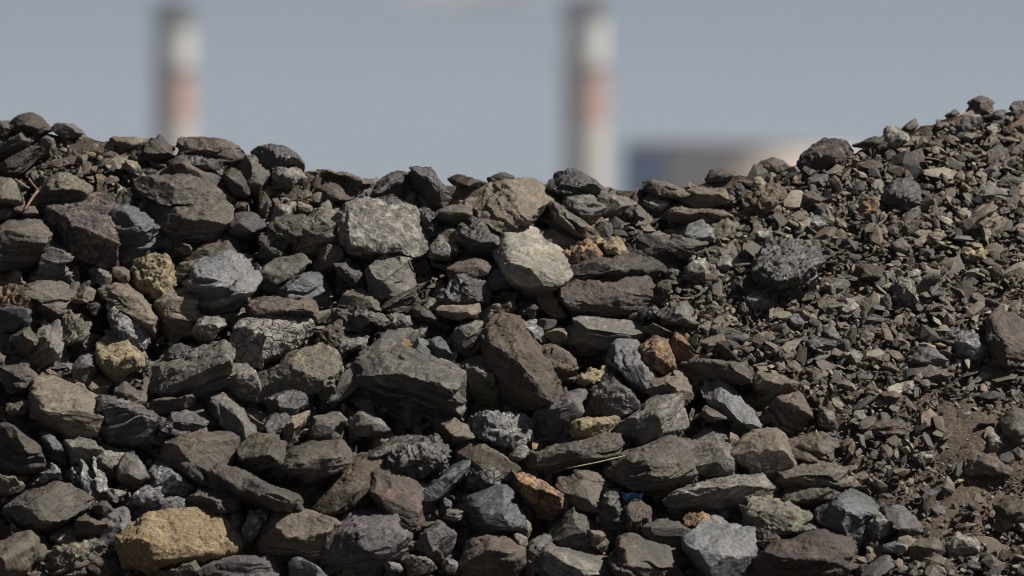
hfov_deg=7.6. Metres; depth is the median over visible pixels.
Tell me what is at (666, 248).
slate rock
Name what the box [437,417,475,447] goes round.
rock
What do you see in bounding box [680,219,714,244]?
rock
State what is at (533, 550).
rock
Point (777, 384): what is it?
slate rock
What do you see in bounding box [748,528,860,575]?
rock
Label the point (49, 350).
slate rock
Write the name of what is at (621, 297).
rock
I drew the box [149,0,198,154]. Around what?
chimney
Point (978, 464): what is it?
rock
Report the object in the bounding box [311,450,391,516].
rock
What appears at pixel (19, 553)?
rock
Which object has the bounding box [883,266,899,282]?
rock
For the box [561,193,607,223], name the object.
rock
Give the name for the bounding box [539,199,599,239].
slate rock
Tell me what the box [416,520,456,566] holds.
rock
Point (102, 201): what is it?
rock
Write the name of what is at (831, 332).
rock
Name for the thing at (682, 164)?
storage tank
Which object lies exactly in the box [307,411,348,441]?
rock
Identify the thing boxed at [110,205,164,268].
rock
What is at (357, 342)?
rock
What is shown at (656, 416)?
slate rock
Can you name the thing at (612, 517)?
coal lump
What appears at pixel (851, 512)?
rock
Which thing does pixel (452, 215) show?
rock
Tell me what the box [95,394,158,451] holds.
coal lump
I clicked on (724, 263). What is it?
rock
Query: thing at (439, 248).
rock
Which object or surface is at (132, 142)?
rock
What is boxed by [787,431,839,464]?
slate rock
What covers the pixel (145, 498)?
slate rock
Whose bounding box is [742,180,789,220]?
rock
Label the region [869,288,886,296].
rock
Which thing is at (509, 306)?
rock
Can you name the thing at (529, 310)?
rock
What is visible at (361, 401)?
rock
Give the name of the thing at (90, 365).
rock
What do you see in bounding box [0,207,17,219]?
rock
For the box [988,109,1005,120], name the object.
rock
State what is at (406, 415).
rubble
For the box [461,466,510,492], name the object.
coal lump
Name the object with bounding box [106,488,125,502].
rock
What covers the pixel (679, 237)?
rock
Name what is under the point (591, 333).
slate rock
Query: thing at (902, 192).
coal lump
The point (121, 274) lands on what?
rock
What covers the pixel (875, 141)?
rock
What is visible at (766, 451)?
rock
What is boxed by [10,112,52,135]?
slate rock
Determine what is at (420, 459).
coal lump
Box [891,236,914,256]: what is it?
rock
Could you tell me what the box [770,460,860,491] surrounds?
rock
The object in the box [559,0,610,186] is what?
chimney
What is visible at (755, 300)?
rock
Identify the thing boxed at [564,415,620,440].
slate rock
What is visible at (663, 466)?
slate rock
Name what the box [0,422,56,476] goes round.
slate rock
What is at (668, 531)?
slate rock
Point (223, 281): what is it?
slate rock
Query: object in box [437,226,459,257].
rock
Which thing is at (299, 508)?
rock
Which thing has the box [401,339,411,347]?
rock
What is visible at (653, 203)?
rock
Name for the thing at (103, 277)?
rock
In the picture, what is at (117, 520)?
slate rock
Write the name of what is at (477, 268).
rock
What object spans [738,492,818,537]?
rock
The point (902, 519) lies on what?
slate rock
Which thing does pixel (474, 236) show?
coal lump
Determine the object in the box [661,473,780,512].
slate rock
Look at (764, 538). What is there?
rock
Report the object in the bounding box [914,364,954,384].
slate rock
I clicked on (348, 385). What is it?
slate rock
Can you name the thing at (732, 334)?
slate rock
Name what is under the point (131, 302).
rock
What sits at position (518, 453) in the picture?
rock
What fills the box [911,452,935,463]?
rock
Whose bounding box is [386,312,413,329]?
rock
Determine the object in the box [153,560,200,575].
rock
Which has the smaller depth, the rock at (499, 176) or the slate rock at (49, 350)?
the slate rock at (49, 350)
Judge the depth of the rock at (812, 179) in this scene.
12.29 m
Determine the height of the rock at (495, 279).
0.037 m
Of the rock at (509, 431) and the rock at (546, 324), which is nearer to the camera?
the rock at (509, 431)
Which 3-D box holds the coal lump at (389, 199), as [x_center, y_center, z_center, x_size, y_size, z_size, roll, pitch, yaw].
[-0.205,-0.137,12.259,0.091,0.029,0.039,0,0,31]
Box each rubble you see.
[0,113,1011,220]
[0,135,869,575]
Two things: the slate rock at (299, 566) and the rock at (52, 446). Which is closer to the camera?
the slate rock at (299, 566)
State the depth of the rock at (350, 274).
12.12 m
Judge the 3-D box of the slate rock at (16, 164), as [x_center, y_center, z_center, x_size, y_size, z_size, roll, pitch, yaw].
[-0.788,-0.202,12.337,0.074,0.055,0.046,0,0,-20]
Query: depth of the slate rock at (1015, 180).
12.29 m
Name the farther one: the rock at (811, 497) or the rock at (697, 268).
the rock at (697, 268)
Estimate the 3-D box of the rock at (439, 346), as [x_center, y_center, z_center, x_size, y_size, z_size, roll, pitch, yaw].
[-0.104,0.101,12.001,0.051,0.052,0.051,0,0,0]
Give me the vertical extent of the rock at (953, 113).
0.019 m
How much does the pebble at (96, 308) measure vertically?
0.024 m
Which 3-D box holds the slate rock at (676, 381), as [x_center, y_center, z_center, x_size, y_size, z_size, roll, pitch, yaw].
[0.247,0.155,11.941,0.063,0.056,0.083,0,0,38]
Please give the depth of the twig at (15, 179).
12.26 m
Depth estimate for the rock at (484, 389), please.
11.93 m
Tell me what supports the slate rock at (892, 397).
on the terrain
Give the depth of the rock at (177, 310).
12.05 m
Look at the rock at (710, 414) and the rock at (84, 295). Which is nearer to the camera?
the rock at (710, 414)
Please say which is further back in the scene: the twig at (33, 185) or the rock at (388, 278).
the twig at (33, 185)
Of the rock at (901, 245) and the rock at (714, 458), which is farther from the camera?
the rock at (901, 245)
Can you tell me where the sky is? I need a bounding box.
[0,0,1023,190]
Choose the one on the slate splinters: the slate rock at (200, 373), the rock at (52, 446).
the slate rock at (200, 373)
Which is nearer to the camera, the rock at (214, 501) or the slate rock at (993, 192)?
the rock at (214, 501)
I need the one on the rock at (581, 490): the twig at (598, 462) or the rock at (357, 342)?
the twig at (598, 462)
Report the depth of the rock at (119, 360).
11.96 m
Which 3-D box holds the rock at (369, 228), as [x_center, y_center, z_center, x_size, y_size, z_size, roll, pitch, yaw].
[-0.205,-0.090,12.213,0.142,0.116,0.188,0,0,33]
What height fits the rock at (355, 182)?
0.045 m
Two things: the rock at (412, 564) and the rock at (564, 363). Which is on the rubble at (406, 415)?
the rock at (412, 564)
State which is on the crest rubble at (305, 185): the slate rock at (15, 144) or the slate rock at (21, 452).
the slate rock at (15, 144)
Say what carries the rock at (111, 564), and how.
on the rubble at (406, 415)
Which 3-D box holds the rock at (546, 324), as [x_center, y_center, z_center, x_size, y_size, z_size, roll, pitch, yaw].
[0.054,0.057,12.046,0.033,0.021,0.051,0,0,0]
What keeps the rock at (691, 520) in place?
on the rock at (716, 545)
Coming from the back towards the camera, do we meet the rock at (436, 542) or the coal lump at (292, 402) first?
the coal lump at (292, 402)
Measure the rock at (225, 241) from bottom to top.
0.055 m
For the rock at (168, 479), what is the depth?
11.77 m
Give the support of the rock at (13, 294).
on the terrain
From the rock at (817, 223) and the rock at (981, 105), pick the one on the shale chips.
the rock at (981, 105)
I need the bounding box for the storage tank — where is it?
[622,141,854,190]
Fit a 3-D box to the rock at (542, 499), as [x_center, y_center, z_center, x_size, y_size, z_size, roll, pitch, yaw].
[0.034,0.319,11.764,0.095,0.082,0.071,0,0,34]
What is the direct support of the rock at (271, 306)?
on the terrain
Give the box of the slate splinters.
[0,180,851,575]
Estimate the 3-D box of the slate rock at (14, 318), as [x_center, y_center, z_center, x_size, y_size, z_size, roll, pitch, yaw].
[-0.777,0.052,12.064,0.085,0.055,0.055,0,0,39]
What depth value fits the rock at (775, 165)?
12.31 m
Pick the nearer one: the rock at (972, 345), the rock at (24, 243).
the rock at (972, 345)
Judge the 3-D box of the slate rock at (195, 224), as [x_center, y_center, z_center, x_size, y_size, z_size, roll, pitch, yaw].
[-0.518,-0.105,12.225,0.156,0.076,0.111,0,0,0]
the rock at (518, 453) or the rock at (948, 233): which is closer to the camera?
the rock at (518, 453)
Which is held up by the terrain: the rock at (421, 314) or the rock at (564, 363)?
the rock at (564, 363)
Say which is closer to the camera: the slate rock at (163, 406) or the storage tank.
the slate rock at (163, 406)
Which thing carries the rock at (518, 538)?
on the rock at (489, 554)
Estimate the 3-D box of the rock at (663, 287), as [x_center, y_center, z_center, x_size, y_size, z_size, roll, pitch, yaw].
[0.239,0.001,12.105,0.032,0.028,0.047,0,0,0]
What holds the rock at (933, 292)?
on the terrain
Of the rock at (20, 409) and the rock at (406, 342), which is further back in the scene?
the rock at (406, 342)
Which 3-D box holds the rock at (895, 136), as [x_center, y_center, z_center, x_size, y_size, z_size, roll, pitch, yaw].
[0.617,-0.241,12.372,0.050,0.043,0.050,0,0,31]
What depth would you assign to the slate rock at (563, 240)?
12.18 m
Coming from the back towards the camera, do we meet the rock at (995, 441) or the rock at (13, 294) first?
the rock at (13, 294)
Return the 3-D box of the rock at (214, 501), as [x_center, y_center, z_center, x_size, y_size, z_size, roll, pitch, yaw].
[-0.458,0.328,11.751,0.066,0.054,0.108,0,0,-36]
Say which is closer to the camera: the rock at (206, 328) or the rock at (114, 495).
the rock at (114, 495)
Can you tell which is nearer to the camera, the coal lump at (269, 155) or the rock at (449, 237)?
the rock at (449, 237)
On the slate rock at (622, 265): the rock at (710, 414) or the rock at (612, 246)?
the rock at (612, 246)
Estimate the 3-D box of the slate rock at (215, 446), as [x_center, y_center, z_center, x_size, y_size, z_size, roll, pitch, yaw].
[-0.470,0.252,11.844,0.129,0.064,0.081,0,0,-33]
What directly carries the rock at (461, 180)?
on the terrain
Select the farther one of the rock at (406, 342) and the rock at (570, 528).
the rock at (406, 342)
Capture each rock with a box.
[0,120,13,137]
[0,132,38,159]
[0,145,43,177]
[0,176,23,208]
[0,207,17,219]
[0,217,55,273]
[0,283,39,324]
[0,304,32,333]
[0,353,6,365]
[0,363,38,396]
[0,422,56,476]
[0,474,24,494]
[0,529,39,575]
[2,479,96,534]
[4,327,38,358]
[5,400,29,417]
[6,270,22,284]
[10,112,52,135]
[13,205,37,217]
[23,279,83,323]
[27,236,74,283]
[28,319,69,372]
[28,373,103,439]
[30,172,93,214]
[38,428,66,469]
[39,463,61,483]
[44,191,121,271]
[46,535,108,575]
[51,122,83,138]
[61,309,98,351]
[63,436,108,465]
[70,456,108,502]
[71,286,95,304]
[71,354,97,373]
[74,511,107,538]
[86,376,110,393]
[87,196,112,206]
[91,500,112,516]
[92,558,122,575]
[95,268,114,286]
[95,330,145,382]
[96,450,124,474]
[97,282,160,337]
[98,506,132,557]
[106,303,150,349]
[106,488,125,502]
[109,136,148,149]
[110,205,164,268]
[112,266,129,283]
[113,381,147,404]
[114,507,251,575]
[117,452,149,489]
[128,134,174,162]
[128,483,184,521]
[131,252,178,304]
[133,173,237,206]
[141,339,238,402]
[145,394,196,416]
[146,199,234,244]
[147,461,190,496]
[151,458,303,513]
[153,287,203,338]
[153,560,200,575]
[158,430,240,469]
[171,158,239,200]
[173,240,192,254]
[174,259,196,287]
[175,136,243,164]
[182,250,262,315]
[183,232,239,260]
[183,485,240,515]
[190,315,226,341]
[194,554,287,575]
[204,391,257,441]
[221,363,261,402]
[223,167,250,198]
[226,211,267,239]
[229,315,314,369]
[232,201,247,211]
[236,154,271,193]
[236,431,292,488]
[241,296,319,323]
[242,508,269,541]
[245,342,342,406]
[255,508,341,562]
[256,214,306,259]
[257,253,311,292]
[270,165,307,189]
[270,201,296,219]
[277,271,327,300]
[277,438,352,488]
[281,410,309,443]
[288,556,328,575]
[290,199,341,258]
[293,504,303,511]
[306,169,371,190]
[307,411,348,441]
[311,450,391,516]
[312,244,343,273]
[315,324,343,347]
[316,179,361,205]
[318,382,336,401]
[318,508,412,575]
[326,322,428,403]
[331,196,433,263]
[331,304,390,334]
[332,255,363,288]
[336,287,381,311]
[336,333,369,357]
[345,344,470,422]
[345,409,390,438]
[351,393,374,414]
[365,254,415,306]
[368,469,424,540]
[380,287,429,314]
[382,561,402,573]
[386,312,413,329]
[399,554,436,575]
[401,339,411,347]
[407,540,416,551]
[411,303,438,327]
[412,336,431,354]
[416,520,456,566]
[422,459,470,508]
[428,235,451,260]
[429,336,460,366]
[436,303,481,321]
[437,204,472,227]
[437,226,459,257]
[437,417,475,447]
[441,558,461,574]
[442,508,465,525]
[446,257,495,281]
[447,174,485,187]
[451,319,483,354]
[455,440,521,482]
[457,533,526,575]
[458,327,482,358]
[459,355,505,414]
[463,177,556,233]
[464,483,527,536]
[467,410,535,452]
[480,311,563,420]
[485,268,511,290]
[486,172,515,181]
[490,299,516,313]
[492,225,572,302]
[508,445,529,462]
[509,469,569,522]
[510,532,527,546]
[516,301,539,318]
[521,432,624,475]
[522,533,553,575]
[525,319,549,344]
[529,388,587,448]
[536,293,566,322]
[536,543,612,575]
[537,318,556,330]
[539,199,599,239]
[539,229,578,249]
[541,342,578,387]
[543,325,568,345]
[547,167,603,198]
[548,506,591,550]
[555,469,610,515]
[558,274,667,319]
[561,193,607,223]
[562,237,605,264]
[564,315,646,356]
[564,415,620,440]
[569,253,672,282]
[576,365,609,389]
[587,530,608,554]
[593,236,605,247]
[598,194,636,217]
[601,236,627,256]
[602,435,700,497]
[605,337,659,400]
[607,532,690,575]
[614,391,691,446]
[623,499,651,534]
[627,233,708,262]
[638,335,677,374]
[641,323,672,340]
[641,517,691,551]
[642,179,689,200]
[642,194,668,212]
[645,370,694,405]
[655,279,672,295]
[660,301,698,333]
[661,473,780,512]
[662,204,733,224]
[670,234,685,240]
[670,332,694,363]
[676,358,753,383]
[677,187,728,207]
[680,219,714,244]
[681,515,761,575]
[682,511,709,528]
[684,255,709,283]
[691,427,739,481]
[699,379,767,430]
[701,405,726,422]
[710,324,748,343]
[716,255,732,271]
[717,339,747,361]
[730,427,797,479]
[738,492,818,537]
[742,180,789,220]
[744,289,776,312]
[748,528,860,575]
[751,370,798,396]
[754,227,775,243]
[755,528,789,548]
[758,157,789,173]
[765,391,815,437]
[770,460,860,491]
[771,320,794,339]
[779,486,842,508]
[783,350,795,363]
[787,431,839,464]
[796,137,853,170]
[802,191,838,210]
[803,174,828,188]
[805,367,825,384]
[806,215,829,236]
[814,488,879,554]
[817,410,836,429]
[819,278,850,294]
[823,320,840,339]
[838,297,858,317]
[840,348,862,366]
[847,409,866,426]
[849,263,882,281]
[852,136,884,147]
[854,199,881,225]
[860,553,896,575]
[866,511,891,537]
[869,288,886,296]
[870,418,912,438]
[879,391,903,409]
[881,125,909,149]
[881,541,907,553]
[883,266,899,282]
[884,504,923,536]
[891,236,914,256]
[892,272,924,310]
[893,336,910,349]
[900,205,921,224]
[900,439,913,456]
[901,118,918,133]
[906,346,947,367]
[906,537,943,561]
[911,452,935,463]
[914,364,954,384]
[927,285,948,302]
[938,325,959,345]
[942,229,954,240]
[945,109,959,117]
[946,531,980,561]
[953,203,1008,239]
[954,330,989,362]
[955,246,987,264]
[961,450,1012,478]
[966,95,994,115]
[978,182,1009,208]
[985,308,1023,369]
[986,432,1006,451]
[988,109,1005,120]
[993,500,1023,528]
[996,174,1023,189]
[999,407,1023,448]
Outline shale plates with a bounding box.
[9,105,1023,575]
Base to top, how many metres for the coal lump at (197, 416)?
0.070 m
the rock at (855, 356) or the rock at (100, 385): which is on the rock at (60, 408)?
the rock at (100, 385)
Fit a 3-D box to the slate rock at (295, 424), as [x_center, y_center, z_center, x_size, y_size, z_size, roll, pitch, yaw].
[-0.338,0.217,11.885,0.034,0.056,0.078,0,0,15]
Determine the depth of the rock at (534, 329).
12.02 m
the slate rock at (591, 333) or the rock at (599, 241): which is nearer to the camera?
the slate rock at (591, 333)
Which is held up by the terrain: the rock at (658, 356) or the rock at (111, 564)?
the rock at (658, 356)
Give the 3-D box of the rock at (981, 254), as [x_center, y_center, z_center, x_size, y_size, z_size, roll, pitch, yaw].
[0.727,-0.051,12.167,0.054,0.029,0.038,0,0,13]
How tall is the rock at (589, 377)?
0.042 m
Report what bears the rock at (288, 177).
on the terrain
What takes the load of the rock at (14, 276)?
on the rubble at (406, 415)
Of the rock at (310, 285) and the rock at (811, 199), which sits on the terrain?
the rock at (811, 199)
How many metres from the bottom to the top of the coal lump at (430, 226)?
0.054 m
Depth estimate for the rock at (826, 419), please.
11.88 m
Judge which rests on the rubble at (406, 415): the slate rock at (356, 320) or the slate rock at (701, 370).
the slate rock at (356, 320)
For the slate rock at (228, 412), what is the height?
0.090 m
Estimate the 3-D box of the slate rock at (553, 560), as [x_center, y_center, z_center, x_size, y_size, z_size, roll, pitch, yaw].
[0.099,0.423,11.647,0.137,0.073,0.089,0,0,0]
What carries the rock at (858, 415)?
on the terrain
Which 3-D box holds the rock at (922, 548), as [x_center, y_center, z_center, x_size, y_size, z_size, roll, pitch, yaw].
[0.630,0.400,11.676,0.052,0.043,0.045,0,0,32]
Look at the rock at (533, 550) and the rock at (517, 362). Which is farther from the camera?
the rock at (517, 362)
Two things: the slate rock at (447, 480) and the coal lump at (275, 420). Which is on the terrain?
the coal lump at (275, 420)
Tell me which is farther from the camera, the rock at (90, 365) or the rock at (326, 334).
the rock at (326, 334)
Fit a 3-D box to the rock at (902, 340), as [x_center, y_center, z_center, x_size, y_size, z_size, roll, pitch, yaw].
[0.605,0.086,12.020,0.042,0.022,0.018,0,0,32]
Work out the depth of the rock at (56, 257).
12.13 m
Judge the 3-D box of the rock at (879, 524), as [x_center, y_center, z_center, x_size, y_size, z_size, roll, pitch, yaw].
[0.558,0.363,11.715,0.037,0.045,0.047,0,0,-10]
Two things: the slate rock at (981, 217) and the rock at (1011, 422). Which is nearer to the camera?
the rock at (1011, 422)
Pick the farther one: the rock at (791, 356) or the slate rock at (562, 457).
the rock at (791, 356)
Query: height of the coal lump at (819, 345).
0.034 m
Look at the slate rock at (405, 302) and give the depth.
12.08 m
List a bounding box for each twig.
[14,178,29,188]
[23,190,38,210]
[28,178,39,192]
[567,455,625,468]
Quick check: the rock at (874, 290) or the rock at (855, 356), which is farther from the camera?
the rock at (874, 290)
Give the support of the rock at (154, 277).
on the terrain
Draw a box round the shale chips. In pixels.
[0,112,1023,575]
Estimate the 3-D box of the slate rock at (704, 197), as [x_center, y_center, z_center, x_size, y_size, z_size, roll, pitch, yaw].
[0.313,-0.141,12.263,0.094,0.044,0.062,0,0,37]
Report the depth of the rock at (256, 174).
12.29 m
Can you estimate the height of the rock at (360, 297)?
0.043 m
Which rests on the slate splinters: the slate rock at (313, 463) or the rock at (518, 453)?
the slate rock at (313, 463)
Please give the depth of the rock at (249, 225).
12.20 m
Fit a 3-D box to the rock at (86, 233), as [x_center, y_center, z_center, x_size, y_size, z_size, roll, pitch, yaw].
[-0.681,-0.084,12.212,0.129,0.142,0.153,0,0,0]
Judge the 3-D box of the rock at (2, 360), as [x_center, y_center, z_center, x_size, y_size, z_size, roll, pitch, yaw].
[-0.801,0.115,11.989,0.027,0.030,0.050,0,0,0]
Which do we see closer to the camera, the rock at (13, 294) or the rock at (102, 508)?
the rock at (102, 508)
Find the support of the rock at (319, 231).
on the terrain
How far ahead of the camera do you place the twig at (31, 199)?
12.22 m
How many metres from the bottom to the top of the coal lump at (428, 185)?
0.079 m
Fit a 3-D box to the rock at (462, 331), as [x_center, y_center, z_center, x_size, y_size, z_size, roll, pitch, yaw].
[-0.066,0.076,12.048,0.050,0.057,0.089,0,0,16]
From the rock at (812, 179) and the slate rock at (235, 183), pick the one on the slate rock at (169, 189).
the slate rock at (235, 183)
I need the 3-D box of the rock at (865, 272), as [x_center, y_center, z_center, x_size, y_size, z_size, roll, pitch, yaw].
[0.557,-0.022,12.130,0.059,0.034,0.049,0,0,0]
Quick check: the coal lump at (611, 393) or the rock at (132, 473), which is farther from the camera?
the coal lump at (611, 393)
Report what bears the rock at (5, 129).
on the terrain
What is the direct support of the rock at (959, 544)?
on the shale plates
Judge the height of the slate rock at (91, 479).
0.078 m
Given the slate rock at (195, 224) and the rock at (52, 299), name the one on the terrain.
the rock at (52, 299)
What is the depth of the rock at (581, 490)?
11.76 m
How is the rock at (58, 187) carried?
on the terrain
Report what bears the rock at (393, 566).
on the rubble at (406, 415)
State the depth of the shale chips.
12.09 m
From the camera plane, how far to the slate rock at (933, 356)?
11.98 m
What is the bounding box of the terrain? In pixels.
[0,115,1023,575]
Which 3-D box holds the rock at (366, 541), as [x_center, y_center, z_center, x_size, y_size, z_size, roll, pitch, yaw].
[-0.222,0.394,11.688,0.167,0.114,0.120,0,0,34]
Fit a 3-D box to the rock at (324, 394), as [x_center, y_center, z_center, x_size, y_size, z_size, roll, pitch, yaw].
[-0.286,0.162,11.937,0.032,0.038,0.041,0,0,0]
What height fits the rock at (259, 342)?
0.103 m
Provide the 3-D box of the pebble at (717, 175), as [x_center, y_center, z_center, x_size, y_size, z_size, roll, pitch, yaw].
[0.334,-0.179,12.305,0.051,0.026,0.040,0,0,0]
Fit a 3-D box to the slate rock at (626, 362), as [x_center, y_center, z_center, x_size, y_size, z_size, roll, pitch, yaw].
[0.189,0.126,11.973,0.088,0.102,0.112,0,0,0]
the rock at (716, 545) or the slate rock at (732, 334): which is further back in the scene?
the slate rock at (732, 334)
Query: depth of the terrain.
11.98 m
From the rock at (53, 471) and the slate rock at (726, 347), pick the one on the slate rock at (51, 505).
the rock at (53, 471)
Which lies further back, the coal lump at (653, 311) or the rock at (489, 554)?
the coal lump at (653, 311)
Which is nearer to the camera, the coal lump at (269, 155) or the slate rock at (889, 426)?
the slate rock at (889, 426)
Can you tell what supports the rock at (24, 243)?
on the terrain
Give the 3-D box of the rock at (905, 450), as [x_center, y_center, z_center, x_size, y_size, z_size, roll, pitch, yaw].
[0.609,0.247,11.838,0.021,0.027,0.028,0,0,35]
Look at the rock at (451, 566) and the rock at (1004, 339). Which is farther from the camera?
the rock at (1004, 339)
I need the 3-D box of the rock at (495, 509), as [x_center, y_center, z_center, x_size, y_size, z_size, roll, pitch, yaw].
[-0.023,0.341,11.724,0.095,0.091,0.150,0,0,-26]
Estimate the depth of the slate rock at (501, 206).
12.23 m
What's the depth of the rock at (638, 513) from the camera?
11.71 m
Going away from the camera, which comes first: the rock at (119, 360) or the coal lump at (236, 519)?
the coal lump at (236, 519)
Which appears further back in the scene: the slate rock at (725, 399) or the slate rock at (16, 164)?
the slate rock at (16, 164)
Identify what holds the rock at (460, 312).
on the rock at (462, 331)
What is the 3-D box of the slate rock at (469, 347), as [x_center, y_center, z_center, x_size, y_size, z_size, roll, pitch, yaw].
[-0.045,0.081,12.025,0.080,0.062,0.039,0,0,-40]
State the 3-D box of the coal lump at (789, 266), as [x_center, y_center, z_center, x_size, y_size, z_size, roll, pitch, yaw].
[0.436,-0.028,12.138,0.122,0.121,0.177,0,0,0]
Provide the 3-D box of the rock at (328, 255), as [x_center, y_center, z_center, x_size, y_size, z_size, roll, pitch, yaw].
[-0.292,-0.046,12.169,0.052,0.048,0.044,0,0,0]
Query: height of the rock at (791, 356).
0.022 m
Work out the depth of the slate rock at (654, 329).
12.03 m
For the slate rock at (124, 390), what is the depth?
11.91 m
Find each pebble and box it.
[87,301,104,315]
[705,168,735,183]
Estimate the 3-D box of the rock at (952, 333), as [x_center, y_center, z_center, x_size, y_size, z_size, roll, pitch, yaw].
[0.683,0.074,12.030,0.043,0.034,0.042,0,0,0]
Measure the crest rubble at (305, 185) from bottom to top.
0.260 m
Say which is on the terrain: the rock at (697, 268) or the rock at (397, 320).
the rock at (697, 268)
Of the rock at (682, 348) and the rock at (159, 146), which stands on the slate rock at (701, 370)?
the rock at (682, 348)
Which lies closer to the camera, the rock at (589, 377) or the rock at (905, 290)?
the rock at (589, 377)
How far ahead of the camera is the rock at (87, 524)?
11.70 m
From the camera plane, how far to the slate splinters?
12.01 m
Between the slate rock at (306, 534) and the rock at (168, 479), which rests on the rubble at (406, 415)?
the slate rock at (306, 534)
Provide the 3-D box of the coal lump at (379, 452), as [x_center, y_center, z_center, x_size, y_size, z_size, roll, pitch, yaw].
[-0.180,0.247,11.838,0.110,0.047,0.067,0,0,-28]
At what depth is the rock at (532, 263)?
12.10 m
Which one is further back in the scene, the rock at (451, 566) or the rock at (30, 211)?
the rock at (30, 211)
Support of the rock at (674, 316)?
on the shale chips
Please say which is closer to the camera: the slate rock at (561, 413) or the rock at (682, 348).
the slate rock at (561, 413)
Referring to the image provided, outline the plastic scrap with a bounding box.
[623,492,642,500]
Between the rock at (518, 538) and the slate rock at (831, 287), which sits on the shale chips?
the slate rock at (831, 287)
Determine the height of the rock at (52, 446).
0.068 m
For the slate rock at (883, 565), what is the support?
on the terrain
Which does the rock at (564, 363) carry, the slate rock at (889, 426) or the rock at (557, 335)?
the rock at (557, 335)
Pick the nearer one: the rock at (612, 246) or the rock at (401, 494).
the rock at (401, 494)
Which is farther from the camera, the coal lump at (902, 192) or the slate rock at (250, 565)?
the coal lump at (902, 192)
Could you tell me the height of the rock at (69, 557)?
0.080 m
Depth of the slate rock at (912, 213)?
12.23 m
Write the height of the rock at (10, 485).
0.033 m
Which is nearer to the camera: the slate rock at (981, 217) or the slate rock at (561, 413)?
the slate rock at (561, 413)
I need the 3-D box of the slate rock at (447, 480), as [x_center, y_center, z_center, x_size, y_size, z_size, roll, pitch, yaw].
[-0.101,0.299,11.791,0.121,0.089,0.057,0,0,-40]
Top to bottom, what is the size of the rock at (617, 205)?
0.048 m
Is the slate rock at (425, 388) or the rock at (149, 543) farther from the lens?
the slate rock at (425, 388)
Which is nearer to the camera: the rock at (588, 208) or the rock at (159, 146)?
the rock at (588, 208)
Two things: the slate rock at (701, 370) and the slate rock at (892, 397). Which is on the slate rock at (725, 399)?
the slate rock at (701, 370)
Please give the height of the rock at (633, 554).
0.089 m
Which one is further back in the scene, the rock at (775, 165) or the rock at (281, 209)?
the rock at (775, 165)
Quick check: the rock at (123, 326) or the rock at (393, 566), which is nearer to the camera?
the rock at (393, 566)
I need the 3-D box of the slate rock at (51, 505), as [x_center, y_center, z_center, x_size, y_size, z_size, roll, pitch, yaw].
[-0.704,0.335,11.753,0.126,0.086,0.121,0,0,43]
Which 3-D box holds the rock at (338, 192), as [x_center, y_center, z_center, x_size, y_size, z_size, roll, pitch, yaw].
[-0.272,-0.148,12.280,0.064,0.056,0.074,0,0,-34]
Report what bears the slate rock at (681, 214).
on the rubble at (406, 415)
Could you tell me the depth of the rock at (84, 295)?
12.07 m
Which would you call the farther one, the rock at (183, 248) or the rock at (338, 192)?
the rock at (338, 192)
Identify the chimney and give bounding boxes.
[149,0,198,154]
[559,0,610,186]
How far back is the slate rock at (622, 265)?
12.11 m
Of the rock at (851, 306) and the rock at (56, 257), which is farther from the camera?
the rock at (56, 257)
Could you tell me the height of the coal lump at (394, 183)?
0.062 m
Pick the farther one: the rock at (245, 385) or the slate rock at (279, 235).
the slate rock at (279, 235)
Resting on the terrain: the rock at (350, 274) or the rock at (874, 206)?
the rock at (874, 206)
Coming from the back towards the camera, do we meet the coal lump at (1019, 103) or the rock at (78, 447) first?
the coal lump at (1019, 103)
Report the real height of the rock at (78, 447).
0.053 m
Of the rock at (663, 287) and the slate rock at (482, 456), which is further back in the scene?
the rock at (663, 287)
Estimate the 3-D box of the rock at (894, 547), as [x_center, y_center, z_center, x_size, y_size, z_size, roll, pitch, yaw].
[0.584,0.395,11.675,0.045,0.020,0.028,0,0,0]
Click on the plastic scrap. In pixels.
(629, 496)
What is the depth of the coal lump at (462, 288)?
12.07 m
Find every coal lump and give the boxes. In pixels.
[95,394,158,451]
[148,401,219,445]
[163,343,193,359]
[169,153,223,177]
[226,510,244,527]
[250,143,304,170]
[258,410,289,434]
[262,389,310,416]
[367,433,424,459]
[370,170,412,196]
[371,195,407,204]
[383,433,451,482]
[408,166,449,210]
[417,206,439,237]
[435,273,491,306]
[452,216,499,259]
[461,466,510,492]
[580,372,640,420]
[595,487,627,533]
[638,305,661,318]
[750,233,826,296]
[802,337,837,358]
[881,177,922,207]
[1011,100,1023,115]
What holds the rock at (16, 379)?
on the shale plates
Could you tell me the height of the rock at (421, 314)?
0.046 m
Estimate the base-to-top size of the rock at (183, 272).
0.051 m
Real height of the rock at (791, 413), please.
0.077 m
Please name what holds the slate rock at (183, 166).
on the slate rock at (235, 183)
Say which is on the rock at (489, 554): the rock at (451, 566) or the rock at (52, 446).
the rock at (451, 566)
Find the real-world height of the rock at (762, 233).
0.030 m
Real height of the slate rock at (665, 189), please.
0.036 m
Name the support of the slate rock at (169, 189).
on the slate rock at (195, 224)
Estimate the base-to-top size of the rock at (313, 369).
0.101 m
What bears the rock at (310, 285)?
on the rock at (271, 306)
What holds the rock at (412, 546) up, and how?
on the rock at (366, 541)
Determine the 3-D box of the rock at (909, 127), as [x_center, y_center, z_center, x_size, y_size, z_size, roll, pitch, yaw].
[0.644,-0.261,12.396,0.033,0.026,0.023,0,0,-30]
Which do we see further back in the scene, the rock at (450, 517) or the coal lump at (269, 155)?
the coal lump at (269, 155)
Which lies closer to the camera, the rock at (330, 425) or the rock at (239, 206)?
the rock at (330, 425)
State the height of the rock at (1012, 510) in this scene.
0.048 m

